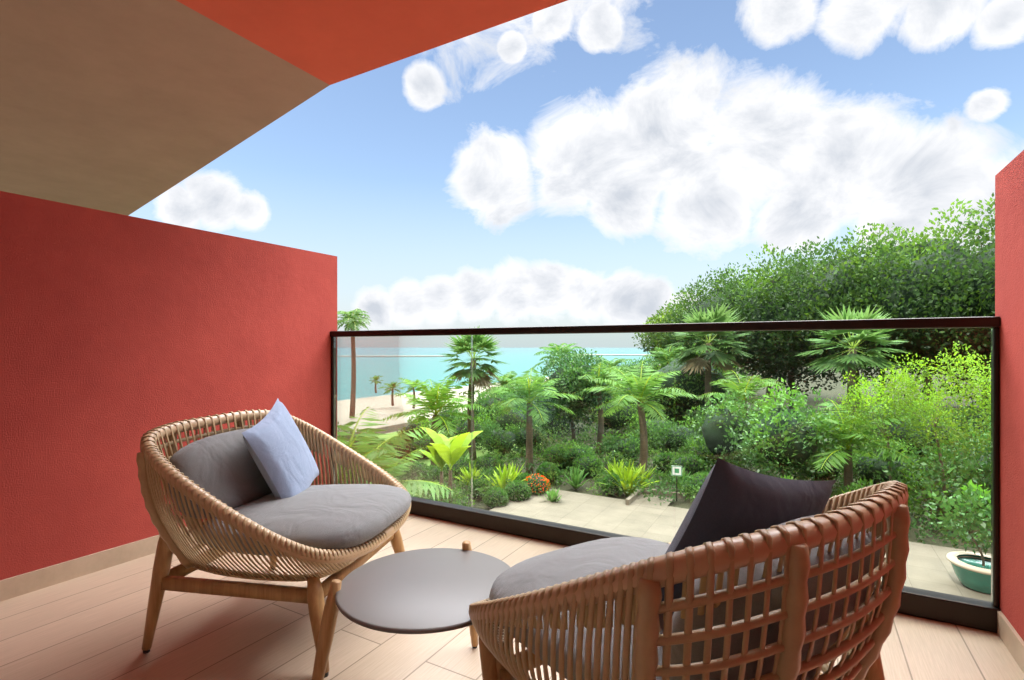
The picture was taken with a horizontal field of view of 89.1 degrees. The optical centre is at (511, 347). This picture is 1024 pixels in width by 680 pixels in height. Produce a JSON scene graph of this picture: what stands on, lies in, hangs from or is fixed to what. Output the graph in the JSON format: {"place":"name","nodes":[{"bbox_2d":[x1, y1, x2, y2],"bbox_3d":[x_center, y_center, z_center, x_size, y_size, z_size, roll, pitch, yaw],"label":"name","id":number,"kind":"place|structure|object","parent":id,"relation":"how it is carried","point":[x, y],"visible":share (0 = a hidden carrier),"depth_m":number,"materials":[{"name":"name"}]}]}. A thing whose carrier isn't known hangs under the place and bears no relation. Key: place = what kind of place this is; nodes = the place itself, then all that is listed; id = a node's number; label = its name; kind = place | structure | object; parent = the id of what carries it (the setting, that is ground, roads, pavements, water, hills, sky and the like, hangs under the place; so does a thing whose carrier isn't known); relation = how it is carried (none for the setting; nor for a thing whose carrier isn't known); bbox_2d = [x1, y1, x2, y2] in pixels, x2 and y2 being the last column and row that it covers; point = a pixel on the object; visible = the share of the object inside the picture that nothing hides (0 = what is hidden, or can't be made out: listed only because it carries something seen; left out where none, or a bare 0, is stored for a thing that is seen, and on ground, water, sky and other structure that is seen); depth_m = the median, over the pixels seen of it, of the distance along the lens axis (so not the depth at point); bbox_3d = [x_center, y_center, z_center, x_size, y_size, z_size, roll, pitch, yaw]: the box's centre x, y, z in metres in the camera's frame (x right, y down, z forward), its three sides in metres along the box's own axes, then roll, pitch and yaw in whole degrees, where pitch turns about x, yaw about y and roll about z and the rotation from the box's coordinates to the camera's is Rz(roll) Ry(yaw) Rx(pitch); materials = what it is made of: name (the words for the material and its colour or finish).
{"place":"outdoors","nodes":[
{"label":"outdoors","id":0,"kind":"place"},
{"bbox_2d":[0,0,328,215],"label":"ceiling","id":1,"kind":"structure","parent":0,"point":[126,107],"depth_m":3.84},
{"bbox_2d":[176,0,567,84],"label":"ceiling","id":2,"kind":"structure","parent":0,"point":[330,42],"depth_m":2.99,"materials":[{"name":"red paint"}]},
{"bbox_2d":[345,406,547,479],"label":"lawn","id":3,"kind":"structure","parent":0,"point":[427,462],"depth_m":25.47,"materials":[{"name":"green plant"}]},
{"bbox_2d":[337,348,654,400],"bbox_3d":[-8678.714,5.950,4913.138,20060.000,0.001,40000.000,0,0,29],"label":"sea","id":4,"kind":"structure","parent":0,"point":[391,365],"depth_m":194.32,"materials":[{"name":"teal liquid"}]},
{"bbox_2d":[337,364,659,441],"bbox_3d":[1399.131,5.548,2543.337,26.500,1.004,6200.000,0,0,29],"label":"beach sand","id":5,"kind":"structure","parent":0,"point":[382,406],"depth_m":46.73,"materials":[{"name":"beige sand"}]},
{"bbox_2d":[0,514,1023,679],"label":"balcony floor","id":6,"kind":"structure","parent":0,"point":[90,626],"depth_m":1.87,"materials":[{"name":"brown wood"}]},
{"bbox_2d":[0,191,336,579],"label":"wall","id":7,"kind":"structure","parent":6,"relation":"on","point":[120,335],"depth_m":2.53,"materials":[{"name":"red paint"}]},
{"bbox_2d":[143,569,328,677],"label":"chair glides","id":8,"kind":"object","parent":6,"relation":"on","point":[148,651],"visible":0.43,"depth_m":1.78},
{"bbox_2d":[142,515,404,672],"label":"chair legs","id":9,"kind":"object","parent":6,"relation":"on","point":[313,594],"visible":0.41,"depth_m":1.78,"materials":[{"name":"brown wood"}]},
{"bbox_2d":[136,409,410,581],"bbox_3d":[-0.873,0.525,2.055,0.902,0.494,0.956,0,0,29],"label":"wicker chair","id":10,"kind":"object","parent":6,"relation":"on","point":[153,493],"visible":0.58,"depth_m":1.71,"materials":[{"name":"beige wicker"}]},
{"bbox_2d":[141,410,410,563],"bbox_3d":[-0.867,0.507,2.058,0.895,0.449,0.945,0,0,29],"label":"chair rim","id":11,"kind":"object","parent":10,"relation":"attached to","point":[390,530],"visible":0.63,"depth_m":1.74,"materials":[{"name":"beige wicker"}]},
{"bbox_2d":[168,428,410,556],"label":"chair cushions","id":12,"kind":"object","parent":10,"relation":"in","point":[223,467],"visible":0.71,"depth_m":1.91,"materials":[{"name":"grey fabric"}]},
{"bbox_2d":[242,399,318,498],"bbox_3d":[-0.953,0.455,2.181,0.191,0.461,0.476,0,0,-9],"label":"chair pillow","id":13,"kind":"object","parent":12,"relation":"on","point":[279,451],"visible":0.96,"depth_m":2.08,"materials":[{"name":"fabric"}]},
{"bbox_2d":[312,540,497,679],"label":"table legs","id":14,"kind":"object","parent":6,"relation":"on","point":[327,631],"visible":0.52,"depth_m":1.44,"materials":[{"name":"brown wood"}]},
{"bbox_2d":[335,548,509,633],"bbox_3d":[-0.240,0.687,1.511,0.520,0.014,0.520,0,0,29],"label":"table top","id":15,"kind":"object","parent":14,"relation":"on","point":[428,591],"visible":0.82,"depth_m":1.46,"materials":[{"name":"grey metal"}]},
{"bbox_2d":[0,527,1023,672],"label":"baseboard","id":16,"kind":"structure","parent":6,"relation":"on","point":[48,576],"depth_m":2.30,"materials":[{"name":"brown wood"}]},
{"bbox_2d":[330,316,1000,632],"bbox_3d":[0.272,0.468,2.801,3.530,1.165,0.070,0,0,29],"label":"railing frame","id":17,"kind":"object","parent":6,"relation":"on","point":[955,609],"visible":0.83,"depth_m":2.28,"materials":[{"name":"black metal"}]},
{"bbox_2d":[469,480,910,679],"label":"wicker chair","id":18,"kind":"object","parent":6,"relation":"on","point":[644,607],"visible":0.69,"depth_m":0.84,"materials":[{"name":"brown wicker"}]},
{"bbox_2d":[489,515,879,679],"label":"chair cushions","id":19,"kind":"object","parent":18,"relation":"on","point":[565,564],"visible":0.24,"depth_m":1.03,"materials":[{"name":"grey fabric"}]},
{"bbox_2d":[661,458,836,601],"bbox_3d":[0.525,0.455,1.204,0.191,0.461,0.476,0,0,60],"label":"chair pillow","id":20,"kind":"object","parent":19,"relation":"on","point":[731,500],"visible":0.48,"depth_m":1.10,"materials":[{"name":"black fabric"}]},
{"bbox_2d":[469,485,908,622],"bbox_3d":[0.380,0.507,1.236,0.937,0.449,0.970,0,0,29],"label":"chair rim","id":21,"kind":"object","parent":18,"relation":"attached to","point":[743,555],"visible":0.48,"depth_m":0.82,"materials":[{"name":"brown wicker"}]},
{"bbox_2d":[496,614,884,679],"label":"chair legs","id":22,"kind":"object","parent":6,"relation":"on","point":[875,671],"visible":0.09,"depth_m":1.16,"materials":[{"name":"brown wood"}]},
{"bbox_2d":[995,150,1023,640],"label":"wall","id":23,"kind":"structure","parent":6,"relation":"on","point":[1009,244],"depth_m":1.81,"materials":[{"name":"red paint"}]},
{"bbox_2d":[128,0,1023,347],"label":"sky","id":24,"kind":"structure","parent":0,"point":[570,162],"materials":[{"name":"blue"}]},
{"bbox_2d":[586,354,647,354],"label":"sandbar sand","id":25,"kind":"structure","parent":0,"point":[619,354],"depth_m":416.94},
{"bbox_2d":[338,361,990,553],"bbox_3d":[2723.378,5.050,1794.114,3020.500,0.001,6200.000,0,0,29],"label":"garden ground","id":26,"kind":"structure","parent":0,"point":[687,503],"depth_m":29.53,"materials":[{"name":"green plant"}]},
{"bbox_2d":[337,303,990,548],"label":"plants","id":27,"kind":"object","parent":26,"relation":"on","point":[451,450],"visible":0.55,"depth_m":19.43,"materials":[{"name":"green plant"}]},
{"bbox_2d":[349,322,990,566],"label":"tree trunks","id":28,"kind":"object","parent":26,"relation":"on","point":[848,472],"visible":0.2,"depth_m":20.90,"materials":[{"name":"brown plant"}]},
{"bbox_2d":[352,238,994,512],"bbox_3d":[16.810,-0.573,34.554,55.378,11.661,35.701,0,0,-24],"label":"tree foliage","id":29,"kind":"object","parent":26,"relation":"on","point":[713,433],"visible":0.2,"depth_m":25.19,"materials":[{"name":"green plant"}]},
{"bbox_2d":[672,465,681,475],"bbox_3d":[5.257,3.930,16.587,0.320,0.320,0.012,0,0,18],"label":"sign panel","id":30,"kind":"object","parent":26,"relation":"on","point":[676,470],"visible":1,"depth_m":16.58,"materials":[{"name":"white"}]},
{"bbox_2d":[474,193,994,429],"bbox_3d":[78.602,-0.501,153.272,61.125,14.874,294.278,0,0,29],"label":"tree","id":31,"kind":"object","parent":26,"relation":"on","point":[769,365],"depth_m":29.34,"materials":[{"name":"green plant"}]},
{"bbox_2d":[531,347,990,554],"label":"bushes","id":32,"kind":"object","parent":26,"relation":"on","point":[966,466],"visible":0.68,"depth_m":16.51,"materials":[{"name":"green plant"}]},
{"bbox_2d":[489,489,990,601],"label":"terrace paving","id":33,"kind":"structure","parent":0,"point":[929,567],"depth_m":14.57,"materials":[{"name":"beige stone"}]},
{"bbox_2d":[625,488,682,508],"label":"paved path","id":34,"kind":"structure","parent":33,"relation":"on","point":[637,499],"depth_m":16.65,"materials":[{"name":"beige stone"}]},
{"bbox_2d":[951,554,990,594],"bbox_3d":[9.589,4.650,10.600,1.040,0.500,1.040,0,0,29],"label":"planter pot","id":35,"kind":"object","parent":33,"relation":"on","point":[976,581],"visible":0.56,"depth_m":10.48,"materials":[{"name":"green ceramic"}]},
{"bbox_2d":[946,551,990,574],"bbox_3d":[9.589,4.400,10.600,1.140,0.060,1.140,0,0,29],"label":"planter rim","id":36,"kind":"object","parent":35,"relation":"attached to","point":[952,557],"visible":0.59,"depth_m":10.66,"materials":[{"name":"white ceramic"}]}
]}

